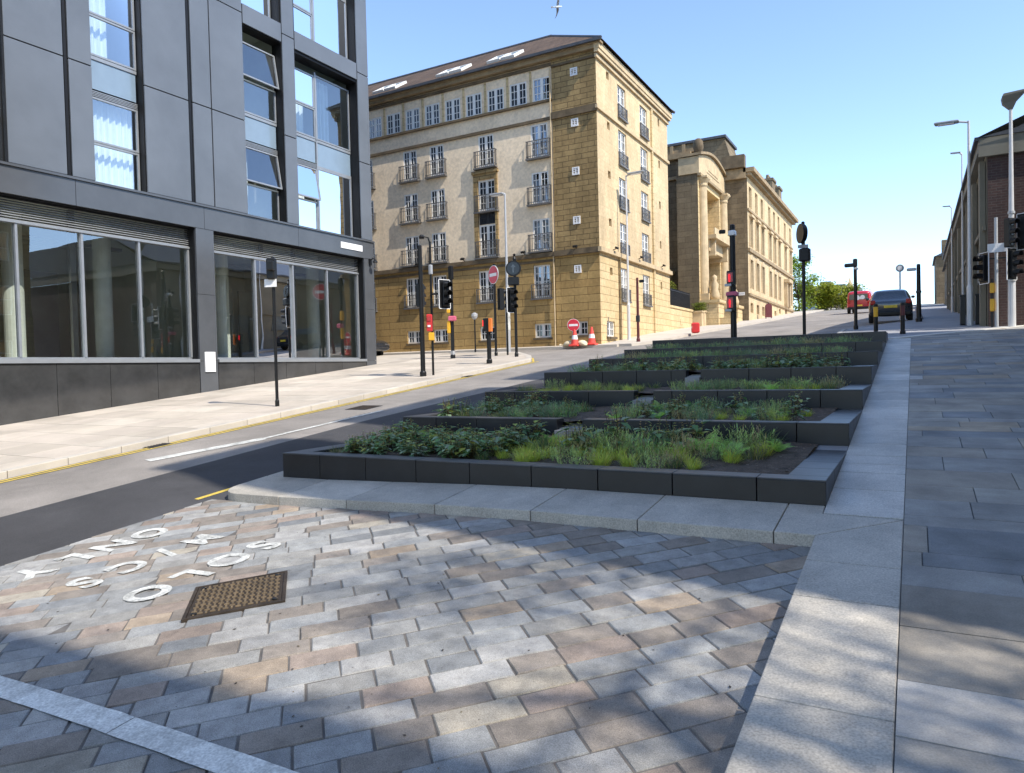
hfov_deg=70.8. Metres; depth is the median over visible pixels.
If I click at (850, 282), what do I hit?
distant building
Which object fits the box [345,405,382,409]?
road cover
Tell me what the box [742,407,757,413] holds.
fern
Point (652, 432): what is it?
broadleaf plant
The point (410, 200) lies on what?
window
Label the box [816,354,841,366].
broadleaf plant
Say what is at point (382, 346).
parked car
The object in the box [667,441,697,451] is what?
fern
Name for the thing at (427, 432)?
broadleaf plant
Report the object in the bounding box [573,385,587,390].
grass tuft
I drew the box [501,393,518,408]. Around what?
broadleaf plant
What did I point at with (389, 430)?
broadleaf plant
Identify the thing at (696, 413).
shrub
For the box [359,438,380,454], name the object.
broadleaf plant
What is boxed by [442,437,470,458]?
broadleaf plant
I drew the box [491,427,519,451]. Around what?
broadleaf plant
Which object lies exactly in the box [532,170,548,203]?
window
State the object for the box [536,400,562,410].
shrub
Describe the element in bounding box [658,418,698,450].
broadleaf plant
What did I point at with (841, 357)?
broadleaf plant
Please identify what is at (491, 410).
broadleaf plant
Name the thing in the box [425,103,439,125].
window
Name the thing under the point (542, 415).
shrub
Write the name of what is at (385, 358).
pavement
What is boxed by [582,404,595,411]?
grass tuft
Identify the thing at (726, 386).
shrub
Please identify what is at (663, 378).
planter wall
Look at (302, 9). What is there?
window
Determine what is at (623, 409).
shrub
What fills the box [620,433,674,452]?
shrub
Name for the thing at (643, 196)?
window
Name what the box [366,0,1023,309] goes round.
sky
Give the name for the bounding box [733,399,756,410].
shrub
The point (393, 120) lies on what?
window
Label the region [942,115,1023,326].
brick building
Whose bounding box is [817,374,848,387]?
shrub
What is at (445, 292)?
traffic signal
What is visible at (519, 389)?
grass tuft
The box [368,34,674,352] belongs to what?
apartment block
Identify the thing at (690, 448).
shrub
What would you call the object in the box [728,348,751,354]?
shrub
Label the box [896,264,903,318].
round stop sign
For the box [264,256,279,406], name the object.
sign pole
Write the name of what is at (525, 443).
sedge tuft
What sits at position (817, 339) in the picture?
shrub
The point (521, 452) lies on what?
sedge tuft
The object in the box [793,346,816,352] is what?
shrub
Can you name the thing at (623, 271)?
window
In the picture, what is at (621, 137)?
window
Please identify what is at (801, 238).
round sign pole
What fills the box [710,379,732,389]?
shrub
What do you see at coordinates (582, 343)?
sandbag
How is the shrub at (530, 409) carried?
on the planting soil
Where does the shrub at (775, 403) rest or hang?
on the planting soil
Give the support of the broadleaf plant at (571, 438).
on the planting soil
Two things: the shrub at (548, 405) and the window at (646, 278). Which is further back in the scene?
the window at (646, 278)
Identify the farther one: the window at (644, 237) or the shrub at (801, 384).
the window at (644, 237)
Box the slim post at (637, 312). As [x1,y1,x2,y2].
[636,278,643,341]
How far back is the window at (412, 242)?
36.37 m
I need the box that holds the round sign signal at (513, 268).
[506,254,520,356]
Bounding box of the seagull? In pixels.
[551,0,561,17]
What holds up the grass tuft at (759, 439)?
on the planting soil
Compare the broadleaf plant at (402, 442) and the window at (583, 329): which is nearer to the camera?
the broadleaf plant at (402, 442)
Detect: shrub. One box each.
[457,403,481,413]
[467,407,488,415]
[473,400,493,409]
[502,405,533,416]
[510,406,533,416]
[518,404,542,415]
[521,400,553,412]
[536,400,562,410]
[536,406,560,415]
[536,407,560,417]
[538,444,569,460]
[543,377,565,388]
[546,403,576,416]
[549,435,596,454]
[552,402,578,415]
[554,443,601,464]
[557,401,587,411]
[568,364,587,371]
[568,425,604,440]
[580,426,624,450]
[583,380,602,388]
[589,430,619,447]
[596,426,649,454]
[607,429,658,450]
[610,403,639,416]
[611,403,647,418]
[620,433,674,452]
[623,362,646,370]
[626,351,648,357]
[628,440,674,458]
[630,451,674,468]
[632,426,671,446]
[644,446,689,465]
[645,344,665,348]
[645,402,675,413]
[651,350,668,356]
[652,426,697,446]
[667,349,688,356]
[669,380,696,389]
[670,407,696,418]
[670,429,718,456]
[671,381,693,389]
[681,406,720,419]
[683,381,710,389]
[685,350,702,355]
[686,407,709,418]
[692,380,723,389]
[692,398,722,412]
[696,440,742,459]
[698,396,728,408]
[701,406,719,417]
[707,350,727,355]
[709,375,735,388]
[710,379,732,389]
[712,421,774,451]
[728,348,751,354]
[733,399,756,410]
[734,339,752,345]
[736,405,764,417]
[738,378,773,389]
[739,380,757,388]
[747,402,772,410]
[749,357,773,367]
[750,379,773,388]
[753,404,787,420]
[760,398,787,409]
[760,398,790,411]
[762,345,785,353]
[773,376,800,388]
[780,346,799,353]
[783,336,804,343]
[783,375,814,388]
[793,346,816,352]
[797,379,823,388]
[803,335,826,342]
[806,345,824,352]
[814,375,842,387]
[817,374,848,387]
[831,346,852,351]
[834,335,854,341]
[848,336,868,341]
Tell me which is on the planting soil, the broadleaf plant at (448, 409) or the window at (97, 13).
the broadleaf plant at (448, 409)
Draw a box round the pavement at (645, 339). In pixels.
[598,308,834,346]
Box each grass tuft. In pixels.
[326,446,345,452]
[451,407,471,415]
[474,451,492,459]
[491,411,505,416]
[517,384,529,390]
[522,439,548,451]
[525,433,550,445]
[529,435,561,450]
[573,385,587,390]
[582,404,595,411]
[601,384,613,389]
[625,450,649,463]
[630,385,644,391]
[649,382,661,387]
[661,453,689,468]
[719,407,734,413]
[723,437,754,449]
[731,427,776,443]
[734,443,772,459]
[742,382,760,389]
[742,430,788,447]
[743,429,778,446]
[771,381,795,388]
[821,381,835,388]
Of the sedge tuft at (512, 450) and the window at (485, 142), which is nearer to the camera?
the sedge tuft at (512, 450)
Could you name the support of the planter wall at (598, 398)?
on the island paving at (825, 447)
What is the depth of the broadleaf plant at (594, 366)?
16.15 m
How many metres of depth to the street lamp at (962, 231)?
30.38 m
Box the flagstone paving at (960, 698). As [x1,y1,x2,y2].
[894,326,1023,772]
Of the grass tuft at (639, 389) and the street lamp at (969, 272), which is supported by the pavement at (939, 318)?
the street lamp at (969, 272)
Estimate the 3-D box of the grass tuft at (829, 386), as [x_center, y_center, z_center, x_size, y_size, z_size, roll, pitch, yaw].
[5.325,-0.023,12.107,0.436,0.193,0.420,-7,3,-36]
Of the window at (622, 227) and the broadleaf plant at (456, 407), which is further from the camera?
the window at (622, 227)
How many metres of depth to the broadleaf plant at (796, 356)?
15.32 m
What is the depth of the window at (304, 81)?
26.34 m
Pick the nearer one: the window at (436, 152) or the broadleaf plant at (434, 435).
the broadleaf plant at (434, 435)
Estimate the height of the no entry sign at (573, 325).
1.191 m
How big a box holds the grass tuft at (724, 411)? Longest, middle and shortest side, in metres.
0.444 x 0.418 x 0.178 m
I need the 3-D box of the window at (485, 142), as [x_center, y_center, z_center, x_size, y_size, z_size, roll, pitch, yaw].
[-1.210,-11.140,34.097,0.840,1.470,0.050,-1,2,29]
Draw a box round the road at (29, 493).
[0,304,929,516]
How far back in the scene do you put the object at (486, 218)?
34.17 m
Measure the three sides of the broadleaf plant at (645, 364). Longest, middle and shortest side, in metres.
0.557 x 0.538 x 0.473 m
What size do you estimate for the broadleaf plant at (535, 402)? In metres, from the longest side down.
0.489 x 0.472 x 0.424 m
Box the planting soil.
[331,370,844,474]
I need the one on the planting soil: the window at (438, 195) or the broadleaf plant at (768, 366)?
the broadleaf plant at (768, 366)
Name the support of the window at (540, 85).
in the apartment block
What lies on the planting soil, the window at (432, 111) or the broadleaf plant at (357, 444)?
the broadleaf plant at (357, 444)
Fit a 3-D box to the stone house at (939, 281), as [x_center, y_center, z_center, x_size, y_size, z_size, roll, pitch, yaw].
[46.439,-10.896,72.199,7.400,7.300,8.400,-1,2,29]
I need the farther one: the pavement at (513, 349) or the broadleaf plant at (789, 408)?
the pavement at (513, 349)
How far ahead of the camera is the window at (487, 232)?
34.17 m
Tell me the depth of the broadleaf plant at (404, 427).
10.71 m
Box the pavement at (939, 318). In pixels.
[842,304,1006,337]
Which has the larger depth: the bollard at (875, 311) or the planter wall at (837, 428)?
the bollard at (875, 311)
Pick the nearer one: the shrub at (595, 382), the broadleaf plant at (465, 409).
the broadleaf plant at (465, 409)
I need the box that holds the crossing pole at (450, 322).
[447,266,456,358]
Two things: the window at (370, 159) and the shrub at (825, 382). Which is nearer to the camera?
the shrub at (825, 382)
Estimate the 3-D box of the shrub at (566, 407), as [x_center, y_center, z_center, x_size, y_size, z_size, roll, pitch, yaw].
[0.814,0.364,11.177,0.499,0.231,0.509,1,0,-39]
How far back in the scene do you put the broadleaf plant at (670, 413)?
10.34 m
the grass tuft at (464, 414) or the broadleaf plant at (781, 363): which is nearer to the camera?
the grass tuft at (464, 414)
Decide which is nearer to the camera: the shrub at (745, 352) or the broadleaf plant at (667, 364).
the broadleaf plant at (667, 364)
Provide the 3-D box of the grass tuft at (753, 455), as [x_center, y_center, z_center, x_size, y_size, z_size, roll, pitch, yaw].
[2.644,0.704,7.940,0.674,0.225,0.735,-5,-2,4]
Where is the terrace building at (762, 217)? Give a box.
[667,134,798,320]
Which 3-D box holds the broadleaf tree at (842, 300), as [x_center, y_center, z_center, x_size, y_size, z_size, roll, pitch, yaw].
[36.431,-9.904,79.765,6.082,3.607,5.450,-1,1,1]
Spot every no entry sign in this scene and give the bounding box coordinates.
[488,264,508,355]
[567,319,579,346]
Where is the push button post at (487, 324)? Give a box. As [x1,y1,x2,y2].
[482,318,492,363]
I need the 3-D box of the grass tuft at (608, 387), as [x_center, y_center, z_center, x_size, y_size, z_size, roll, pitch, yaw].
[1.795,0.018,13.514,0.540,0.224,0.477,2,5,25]
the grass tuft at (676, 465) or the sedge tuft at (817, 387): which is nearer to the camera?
the grass tuft at (676, 465)
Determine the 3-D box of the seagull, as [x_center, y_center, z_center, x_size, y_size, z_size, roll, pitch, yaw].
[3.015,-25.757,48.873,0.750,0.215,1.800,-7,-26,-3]
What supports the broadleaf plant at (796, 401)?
on the planting soil
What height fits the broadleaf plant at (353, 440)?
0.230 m
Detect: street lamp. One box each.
[489,192,510,351]
[625,170,643,339]
[934,119,972,324]
[942,205,953,311]
[950,152,963,294]
[1001,89,1023,326]
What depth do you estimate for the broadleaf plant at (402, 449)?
9.27 m
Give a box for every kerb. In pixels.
[0,352,531,479]
[228,471,903,772]
[838,316,921,332]
[888,325,1023,338]
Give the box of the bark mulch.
[361,371,822,471]
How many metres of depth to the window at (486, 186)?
34.12 m
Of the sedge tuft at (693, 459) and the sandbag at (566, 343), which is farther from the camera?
the sandbag at (566, 343)
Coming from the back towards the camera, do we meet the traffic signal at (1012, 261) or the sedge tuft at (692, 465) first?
the traffic signal at (1012, 261)
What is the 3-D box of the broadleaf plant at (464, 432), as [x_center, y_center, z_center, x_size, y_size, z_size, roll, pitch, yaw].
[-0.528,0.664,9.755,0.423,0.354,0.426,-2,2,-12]
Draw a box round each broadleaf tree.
[792,254,824,310]
[797,279,848,310]
[816,281,870,309]
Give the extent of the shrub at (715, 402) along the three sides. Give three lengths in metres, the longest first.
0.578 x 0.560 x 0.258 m
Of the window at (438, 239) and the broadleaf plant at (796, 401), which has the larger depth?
the window at (438, 239)
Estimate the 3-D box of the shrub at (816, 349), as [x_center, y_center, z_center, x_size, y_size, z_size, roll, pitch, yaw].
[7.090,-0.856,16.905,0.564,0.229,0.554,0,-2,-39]
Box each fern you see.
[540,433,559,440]
[650,409,668,417]
[652,400,663,410]
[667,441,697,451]
[684,431,720,450]
[703,436,737,447]
[714,441,752,453]
[717,444,751,458]
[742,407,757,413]
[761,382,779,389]
[767,439,794,451]
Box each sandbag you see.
[559,341,570,346]
[578,340,587,345]
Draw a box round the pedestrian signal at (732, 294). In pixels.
[719,224,738,336]
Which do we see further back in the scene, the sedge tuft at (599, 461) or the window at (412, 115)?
the window at (412, 115)
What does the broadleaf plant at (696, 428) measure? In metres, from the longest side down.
0.556 x 0.537 x 0.471 m
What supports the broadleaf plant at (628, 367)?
on the planting soil
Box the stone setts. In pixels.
[0,499,810,772]
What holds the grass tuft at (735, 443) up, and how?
on the planting soil
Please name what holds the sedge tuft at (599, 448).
on the planting soil
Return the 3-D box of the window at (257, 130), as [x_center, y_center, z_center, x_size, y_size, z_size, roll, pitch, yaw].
[-8.579,-7.331,24.322,0.571,3.430,1.620,-1,2,29]
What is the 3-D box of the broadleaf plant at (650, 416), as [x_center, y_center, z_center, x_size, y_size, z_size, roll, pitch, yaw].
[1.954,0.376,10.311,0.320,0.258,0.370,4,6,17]
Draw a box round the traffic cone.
[587,327,597,344]
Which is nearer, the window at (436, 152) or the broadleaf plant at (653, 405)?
the broadleaf plant at (653, 405)
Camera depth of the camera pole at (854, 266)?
27.13 m
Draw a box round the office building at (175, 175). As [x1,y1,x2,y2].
[0,0,377,425]
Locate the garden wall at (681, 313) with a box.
[670,288,693,329]
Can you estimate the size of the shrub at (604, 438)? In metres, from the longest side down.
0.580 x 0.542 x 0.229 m
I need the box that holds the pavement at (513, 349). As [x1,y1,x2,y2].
[383,344,618,354]
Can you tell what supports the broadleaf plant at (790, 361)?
on the planting soil
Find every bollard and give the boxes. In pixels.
[471,313,477,351]
[873,304,877,331]
[900,302,905,333]
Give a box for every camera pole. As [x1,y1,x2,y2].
[844,259,857,329]
[907,264,921,321]
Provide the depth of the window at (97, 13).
19.88 m
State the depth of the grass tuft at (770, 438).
8.50 m
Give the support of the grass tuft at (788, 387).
on the planting soil
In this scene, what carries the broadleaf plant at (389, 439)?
on the planting soil
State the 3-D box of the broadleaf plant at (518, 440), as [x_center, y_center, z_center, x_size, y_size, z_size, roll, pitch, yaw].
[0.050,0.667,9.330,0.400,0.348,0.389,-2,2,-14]
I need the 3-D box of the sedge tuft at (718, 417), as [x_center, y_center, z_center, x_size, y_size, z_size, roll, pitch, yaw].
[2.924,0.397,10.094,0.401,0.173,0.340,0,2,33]
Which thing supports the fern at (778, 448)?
on the planting soil
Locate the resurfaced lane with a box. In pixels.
[0,378,543,565]
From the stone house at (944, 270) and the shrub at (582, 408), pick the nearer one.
the shrub at (582, 408)
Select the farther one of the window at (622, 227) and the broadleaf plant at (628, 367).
the window at (622, 227)
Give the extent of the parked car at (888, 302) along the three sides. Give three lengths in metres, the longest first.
4.167 x 2.040 x 1.443 m
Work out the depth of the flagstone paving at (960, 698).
4.91 m
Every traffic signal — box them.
[416,235,452,376]
[973,213,1023,326]
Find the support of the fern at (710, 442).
on the planting soil
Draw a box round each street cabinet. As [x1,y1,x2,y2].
[959,294,965,324]
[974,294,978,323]
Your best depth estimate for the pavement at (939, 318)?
26.83 m
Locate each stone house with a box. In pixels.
[932,240,946,303]
[942,264,946,304]
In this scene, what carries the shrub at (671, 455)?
on the planting soil
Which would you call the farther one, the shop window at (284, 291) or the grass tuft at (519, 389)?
the shop window at (284, 291)
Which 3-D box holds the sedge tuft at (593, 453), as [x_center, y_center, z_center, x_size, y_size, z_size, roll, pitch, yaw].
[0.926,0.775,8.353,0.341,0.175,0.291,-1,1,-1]
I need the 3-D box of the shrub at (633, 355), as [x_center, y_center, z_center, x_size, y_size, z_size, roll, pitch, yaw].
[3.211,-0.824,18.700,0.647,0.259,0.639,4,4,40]
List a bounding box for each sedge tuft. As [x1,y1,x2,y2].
[495,449,513,458]
[509,444,525,452]
[509,449,536,461]
[512,448,531,456]
[514,444,537,454]
[519,438,541,447]
[523,450,546,461]
[532,444,553,458]
[546,432,563,447]
[560,384,571,390]
[571,445,586,456]
[583,448,602,459]
[586,450,614,465]
[588,444,612,456]
[593,452,612,461]
[606,445,629,459]
[616,450,640,466]
[661,444,694,458]
[677,454,698,463]
[681,457,704,469]
[713,411,730,419]
[720,448,743,463]
[731,413,746,419]
[748,438,779,456]
[768,414,791,420]
[800,409,812,416]
[807,383,822,388]
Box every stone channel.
[554,423,582,437]
[632,395,652,407]
[685,374,700,385]
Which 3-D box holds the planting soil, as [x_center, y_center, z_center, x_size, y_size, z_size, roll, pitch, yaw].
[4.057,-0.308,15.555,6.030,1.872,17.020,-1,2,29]
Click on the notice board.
(768, 309)
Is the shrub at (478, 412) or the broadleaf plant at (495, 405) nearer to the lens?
the shrub at (478, 412)
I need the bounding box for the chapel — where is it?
[667,138,743,324]
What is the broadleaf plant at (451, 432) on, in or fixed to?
on the planting soil
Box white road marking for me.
[146,410,382,460]
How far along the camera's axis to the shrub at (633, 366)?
16.14 m
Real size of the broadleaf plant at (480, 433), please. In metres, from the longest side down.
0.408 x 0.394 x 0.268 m
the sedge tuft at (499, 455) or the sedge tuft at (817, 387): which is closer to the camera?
the sedge tuft at (499, 455)
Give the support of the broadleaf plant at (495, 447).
on the planting soil
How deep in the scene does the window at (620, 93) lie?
33.97 m
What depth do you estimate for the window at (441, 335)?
35.68 m
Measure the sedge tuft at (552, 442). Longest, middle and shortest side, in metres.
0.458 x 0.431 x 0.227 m
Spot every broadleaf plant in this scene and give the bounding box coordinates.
[341,436,362,453]
[344,436,368,452]
[346,435,362,448]
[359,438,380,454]
[360,430,373,444]
[365,428,387,444]
[368,443,391,454]
[378,423,402,441]
[378,430,402,450]
[391,418,412,435]
[393,435,415,450]
[394,440,418,455]
[396,416,416,436]
[400,440,428,456]
[404,427,428,446]
[406,425,423,437]
[410,425,428,436]
[417,425,442,442]
[419,438,443,452]
[424,427,450,443]
[426,427,442,443]
[429,431,449,447]
[432,426,460,451]
[433,397,459,415]
[434,441,459,457]
[436,422,455,435]
[437,400,455,415]
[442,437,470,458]
[447,397,466,415]
[453,398,473,414]
[453,430,484,458]
[454,424,476,437]
[458,431,480,450]
[460,423,484,438]
[467,436,491,453]
[468,429,492,446]
[477,435,510,455]
[481,390,501,406]
[481,396,502,414]
[484,395,507,411]
[489,427,508,442]
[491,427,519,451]
[492,400,510,412]
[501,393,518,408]
[503,425,533,449]
[505,395,522,410]
[507,420,527,438]
[518,391,543,410]
[518,419,550,440]
[521,391,543,408]
[526,402,542,416]
[534,388,552,408]
[553,418,591,452]
[559,396,578,413]
[561,420,604,455]
[585,361,603,370]
[590,354,609,370]
[592,407,635,449]
[617,357,640,370]
[626,417,670,451]
[629,396,650,412]
[632,352,655,370]
[633,397,656,414]
[637,403,658,418]
[653,360,666,369]
[654,356,672,369]
[656,398,684,418]
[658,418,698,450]
[664,391,699,416]
[668,359,684,369]
[670,354,688,367]
[673,411,712,447]
[677,355,701,372]
[691,394,721,415]
[706,355,727,368]
[710,356,726,368]
[723,357,738,368]
[724,391,751,413]
[726,359,743,368]
[735,355,753,367]
[750,405,769,419]
[757,351,778,367]
[765,348,788,367]
[776,350,795,367]
[776,400,805,420]
[780,390,810,415]
[782,354,800,367]
[784,349,807,366]
[794,351,809,366]
[796,349,817,365]
[801,350,822,366]
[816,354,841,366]
[818,352,834,366]
[827,350,850,366]
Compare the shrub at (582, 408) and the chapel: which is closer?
the shrub at (582, 408)
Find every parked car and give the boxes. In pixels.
[376,339,389,355]
[865,289,914,322]
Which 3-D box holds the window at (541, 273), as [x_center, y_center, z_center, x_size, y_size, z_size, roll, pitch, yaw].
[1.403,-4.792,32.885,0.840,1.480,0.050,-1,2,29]
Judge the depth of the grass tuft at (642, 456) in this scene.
8.07 m
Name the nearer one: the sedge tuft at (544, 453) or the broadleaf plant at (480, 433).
the sedge tuft at (544, 453)
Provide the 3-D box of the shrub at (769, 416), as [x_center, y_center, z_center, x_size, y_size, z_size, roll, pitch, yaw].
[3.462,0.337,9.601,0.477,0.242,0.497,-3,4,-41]
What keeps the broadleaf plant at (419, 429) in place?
on the planting soil
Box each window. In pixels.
[0,218,192,358]
[89,0,135,70]
[91,55,140,190]
[214,251,360,358]
[241,0,269,17]
[242,41,278,123]
[244,113,282,220]
[293,0,312,39]
[295,67,315,138]
[297,133,320,228]
[311,0,347,58]
[312,72,349,151]
[315,140,352,236]
[369,117,381,138]
[370,159,372,186]
[371,201,373,227]
[387,112,400,134]
[403,150,416,180]
[404,193,417,222]
[405,107,419,130]
[406,235,418,264]
[407,278,418,307]
[408,331,419,343]
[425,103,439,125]
[430,144,443,175]
[431,188,444,218]
[432,232,445,261]
[433,275,445,305]
[434,329,447,342]
[445,97,459,121]
[466,92,481,116]
[478,134,493,166]
[479,179,494,210]
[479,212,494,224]
[479,271,492,301]
[480,224,495,256]
[481,326,494,339]
[487,87,503,111]
[510,81,526,106]
[531,122,547,157]
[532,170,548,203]
[533,76,548,101]
[533,218,549,250]
[534,264,550,297]
[535,323,550,337]
[572,321,587,334]
[607,321,613,336]
[617,86,623,116]
[618,131,624,165]
[619,178,625,208]
[620,223,625,254]
[621,268,626,300]
[639,106,645,135]
[640,147,646,178]
[641,191,646,215]
[642,233,647,262]
[643,275,648,303]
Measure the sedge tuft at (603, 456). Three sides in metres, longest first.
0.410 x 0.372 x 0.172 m
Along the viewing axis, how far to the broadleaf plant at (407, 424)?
11.06 m
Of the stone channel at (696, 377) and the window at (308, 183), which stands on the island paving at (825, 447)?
the stone channel at (696, 377)
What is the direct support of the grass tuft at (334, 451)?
on the planting soil
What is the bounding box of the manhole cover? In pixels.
[181,570,287,622]
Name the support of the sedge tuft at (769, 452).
on the planting soil
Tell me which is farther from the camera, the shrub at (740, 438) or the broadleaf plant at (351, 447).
the broadleaf plant at (351, 447)
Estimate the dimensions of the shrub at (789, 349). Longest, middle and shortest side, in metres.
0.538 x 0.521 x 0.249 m
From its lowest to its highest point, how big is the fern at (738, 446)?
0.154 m
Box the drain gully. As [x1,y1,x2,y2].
[144,443,172,448]
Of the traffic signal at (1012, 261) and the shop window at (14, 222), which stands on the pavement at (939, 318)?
the traffic signal at (1012, 261)
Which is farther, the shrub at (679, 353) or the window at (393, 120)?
the window at (393, 120)
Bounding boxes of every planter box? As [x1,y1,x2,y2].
[692,302,705,325]
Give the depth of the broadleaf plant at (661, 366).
15.65 m
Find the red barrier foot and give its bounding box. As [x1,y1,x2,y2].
[691,322,699,332]
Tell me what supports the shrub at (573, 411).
on the planting soil
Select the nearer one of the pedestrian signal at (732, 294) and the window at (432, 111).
the pedestrian signal at (732, 294)
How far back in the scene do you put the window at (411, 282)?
36.49 m
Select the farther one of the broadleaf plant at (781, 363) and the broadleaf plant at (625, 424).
the broadleaf plant at (781, 363)
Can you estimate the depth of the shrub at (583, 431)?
9.52 m
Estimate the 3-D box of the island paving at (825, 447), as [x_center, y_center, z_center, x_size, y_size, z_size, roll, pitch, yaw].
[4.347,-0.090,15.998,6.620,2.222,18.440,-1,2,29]
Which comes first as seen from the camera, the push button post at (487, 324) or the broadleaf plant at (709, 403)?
the broadleaf plant at (709, 403)
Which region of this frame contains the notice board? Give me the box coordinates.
[765,302,771,317]
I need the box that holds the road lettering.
[18,528,280,601]
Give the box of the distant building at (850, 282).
[801,278,852,309]
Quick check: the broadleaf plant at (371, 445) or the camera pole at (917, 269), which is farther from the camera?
the camera pole at (917, 269)
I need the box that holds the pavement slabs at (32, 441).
[0,352,525,469]
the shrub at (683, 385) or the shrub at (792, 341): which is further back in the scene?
the shrub at (792, 341)
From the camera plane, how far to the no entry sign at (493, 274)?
28.73 m
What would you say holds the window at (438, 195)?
in the apartment block
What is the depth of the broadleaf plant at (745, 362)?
14.99 m
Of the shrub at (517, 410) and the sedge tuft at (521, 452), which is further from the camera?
the shrub at (517, 410)
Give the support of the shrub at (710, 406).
on the planting soil
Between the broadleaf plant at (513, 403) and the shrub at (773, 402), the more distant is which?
the broadleaf plant at (513, 403)
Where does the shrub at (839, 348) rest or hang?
on the planting soil
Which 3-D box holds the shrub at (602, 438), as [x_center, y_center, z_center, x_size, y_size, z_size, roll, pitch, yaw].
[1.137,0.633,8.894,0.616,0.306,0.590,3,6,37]
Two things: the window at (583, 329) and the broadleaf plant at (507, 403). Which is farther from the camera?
the window at (583, 329)
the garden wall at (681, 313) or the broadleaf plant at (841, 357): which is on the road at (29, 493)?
the garden wall at (681, 313)
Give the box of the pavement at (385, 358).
[376,353,441,363]
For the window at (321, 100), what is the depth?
27.52 m
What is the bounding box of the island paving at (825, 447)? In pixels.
[564,373,847,455]
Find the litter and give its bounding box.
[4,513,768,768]
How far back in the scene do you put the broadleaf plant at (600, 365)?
16.99 m
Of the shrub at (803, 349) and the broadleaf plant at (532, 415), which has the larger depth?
the shrub at (803, 349)
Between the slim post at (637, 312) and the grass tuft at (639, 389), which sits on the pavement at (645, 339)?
the slim post at (637, 312)
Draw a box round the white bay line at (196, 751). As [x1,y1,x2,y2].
[0,675,298,772]
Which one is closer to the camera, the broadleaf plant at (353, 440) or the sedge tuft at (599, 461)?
the sedge tuft at (599, 461)
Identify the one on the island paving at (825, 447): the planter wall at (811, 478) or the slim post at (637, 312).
the planter wall at (811, 478)
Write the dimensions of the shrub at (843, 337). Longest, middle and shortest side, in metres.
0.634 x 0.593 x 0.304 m
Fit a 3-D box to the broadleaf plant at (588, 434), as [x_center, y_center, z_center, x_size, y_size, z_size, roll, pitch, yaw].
[0.838,0.629,8.800,0.565,0.432,0.546,-7,1,-34]
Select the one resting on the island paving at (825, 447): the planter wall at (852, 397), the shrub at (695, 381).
the planter wall at (852, 397)
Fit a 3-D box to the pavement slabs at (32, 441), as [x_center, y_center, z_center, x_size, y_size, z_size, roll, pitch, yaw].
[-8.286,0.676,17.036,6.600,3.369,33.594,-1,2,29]
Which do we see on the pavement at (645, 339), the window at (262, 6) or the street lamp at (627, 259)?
the street lamp at (627, 259)
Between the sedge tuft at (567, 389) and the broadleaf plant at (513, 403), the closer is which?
the broadleaf plant at (513, 403)
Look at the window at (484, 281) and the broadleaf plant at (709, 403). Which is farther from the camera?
the window at (484, 281)
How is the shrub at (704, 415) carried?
on the planting soil
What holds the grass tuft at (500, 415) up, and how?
on the planting soil
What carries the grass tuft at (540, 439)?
on the planting soil
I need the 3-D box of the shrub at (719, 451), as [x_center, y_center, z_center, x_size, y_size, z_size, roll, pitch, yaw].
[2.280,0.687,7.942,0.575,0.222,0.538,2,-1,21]
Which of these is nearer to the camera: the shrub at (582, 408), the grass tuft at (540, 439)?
the grass tuft at (540, 439)
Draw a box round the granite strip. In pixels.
[824,338,910,520]
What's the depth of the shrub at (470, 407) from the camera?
12.45 m
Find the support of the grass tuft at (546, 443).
on the planting soil
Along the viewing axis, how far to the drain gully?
12.97 m
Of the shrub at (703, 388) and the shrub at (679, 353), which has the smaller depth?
the shrub at (703, 388)
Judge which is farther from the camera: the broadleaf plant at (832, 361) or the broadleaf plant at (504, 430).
the broadleaf plant at (832, 361)
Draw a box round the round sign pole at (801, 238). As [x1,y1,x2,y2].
[796,221,810,333]
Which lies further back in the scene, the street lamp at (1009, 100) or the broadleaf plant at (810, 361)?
the street lamp at (1009, 100)
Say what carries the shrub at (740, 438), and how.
on the planting soil
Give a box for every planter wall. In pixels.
[283,440,846,507]
[403,408,563,435]
[485,387,637,406]
[544,370,688,386]
[582,410,861,447]
[589,351,881,373]
[624,341,885,357]
[652,331,887,347]
[653,384,871,409]
[701,365,877,385]
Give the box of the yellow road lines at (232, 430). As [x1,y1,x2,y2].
[0,358,538,499]
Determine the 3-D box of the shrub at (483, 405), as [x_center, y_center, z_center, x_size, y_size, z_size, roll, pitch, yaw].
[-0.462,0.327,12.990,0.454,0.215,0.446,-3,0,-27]
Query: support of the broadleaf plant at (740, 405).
on the planting soil
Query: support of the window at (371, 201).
in the apartment block
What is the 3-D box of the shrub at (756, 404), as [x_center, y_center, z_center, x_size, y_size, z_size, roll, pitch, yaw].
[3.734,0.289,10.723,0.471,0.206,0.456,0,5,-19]
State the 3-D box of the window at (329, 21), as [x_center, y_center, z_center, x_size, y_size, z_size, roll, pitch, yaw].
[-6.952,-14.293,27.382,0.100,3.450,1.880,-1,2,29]
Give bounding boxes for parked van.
[847,290,872,313]
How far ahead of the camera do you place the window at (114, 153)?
20.01 m
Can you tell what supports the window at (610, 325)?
in the apartment block
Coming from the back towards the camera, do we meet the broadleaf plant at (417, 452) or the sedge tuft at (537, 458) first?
the broadleaf plant at (417, 452)
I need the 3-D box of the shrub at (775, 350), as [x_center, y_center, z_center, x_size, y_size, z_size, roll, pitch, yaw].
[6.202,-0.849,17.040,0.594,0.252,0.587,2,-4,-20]
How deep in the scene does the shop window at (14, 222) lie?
19.09 m
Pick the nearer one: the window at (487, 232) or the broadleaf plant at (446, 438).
the broadleaf plant at (446, 438)
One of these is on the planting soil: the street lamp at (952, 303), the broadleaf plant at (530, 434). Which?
the broadleaf plant at (530, 434)

